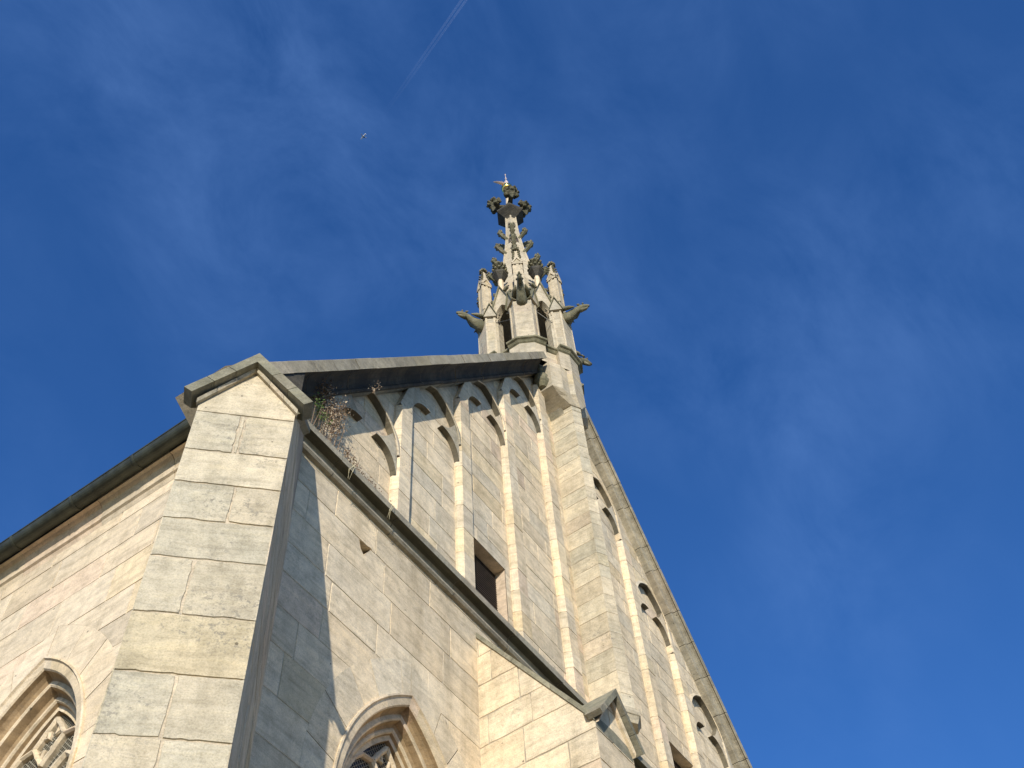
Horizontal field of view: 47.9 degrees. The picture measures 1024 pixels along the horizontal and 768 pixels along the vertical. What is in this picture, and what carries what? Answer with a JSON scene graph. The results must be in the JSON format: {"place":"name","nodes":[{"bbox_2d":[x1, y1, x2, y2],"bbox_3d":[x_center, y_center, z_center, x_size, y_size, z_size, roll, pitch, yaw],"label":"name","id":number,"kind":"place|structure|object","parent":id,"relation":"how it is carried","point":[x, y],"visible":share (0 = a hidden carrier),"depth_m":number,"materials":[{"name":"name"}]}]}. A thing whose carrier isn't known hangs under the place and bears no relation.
{"place":"outdoors","nodes":[
{"label":"outdoors","id":0,"kind":"place"},
{"bbox_2d":[0,174,752,767],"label":"gothic church","id":1,"kind":"structure","parent":0,"point":[236,568],"depth_m":11.12,"materials":[{"name":"stone"}]},
{"bbox_2d":[0,625,115,767],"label":"arched window","id":2,"kind":"structure","parent":1,"relation":"in","point":[47,720],"depth_m":9.73,"materials":[{"name":"beige stone"}]},
{"bbox_2d":[311,392,332,424],"bbox_3d":[-1.928,0.272,11.623,0.103,0.501,0.331,-32,-61,16],"label":"green tuft","id":3,"kind":"object","parent":1,"relation":"on","point":[320,409],"visible":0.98,"depth_m":11.62,"materials":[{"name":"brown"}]},
{"bbox_2d":[310,378,353,449],"bbox_3d":[-1.848,0.239,12.014,0.188,1.186,0.677,-32,-61,16],"label":"dry shrub","id":4,"kind":"object","parent":1,"relation":"on","point":[331,408],"visible":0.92,"depth_m":11.97,"materials":[{"name":"brown plant"}]},
{"bbox_2d":[337,445,381,491],"bbox_3d":[-1.507,0.894,11.829,0.094,0.367,0.813,-34,-62,17],"label":"dry tuft","id":5,"kind":"object","parent":1,"relation":"attached to","point":[347,456],"visible":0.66,"depth_m":11.74,"materials":[{"name":"brown plant"}]},
{"bbox_2d":[299,658,465,767],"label":"arched window","id":6,"kind":"structure","parent":1,"relation":"in","point":[377,712],"depth_m":9.99,"materials":[{"name":"stone"}]},
{"bbox_2d":[0,0,1023,767],"label":"sky","id":7,"kind":"structure","parent":0,"point":[791,232],"materials":[{"name":"blue"}]}
]}

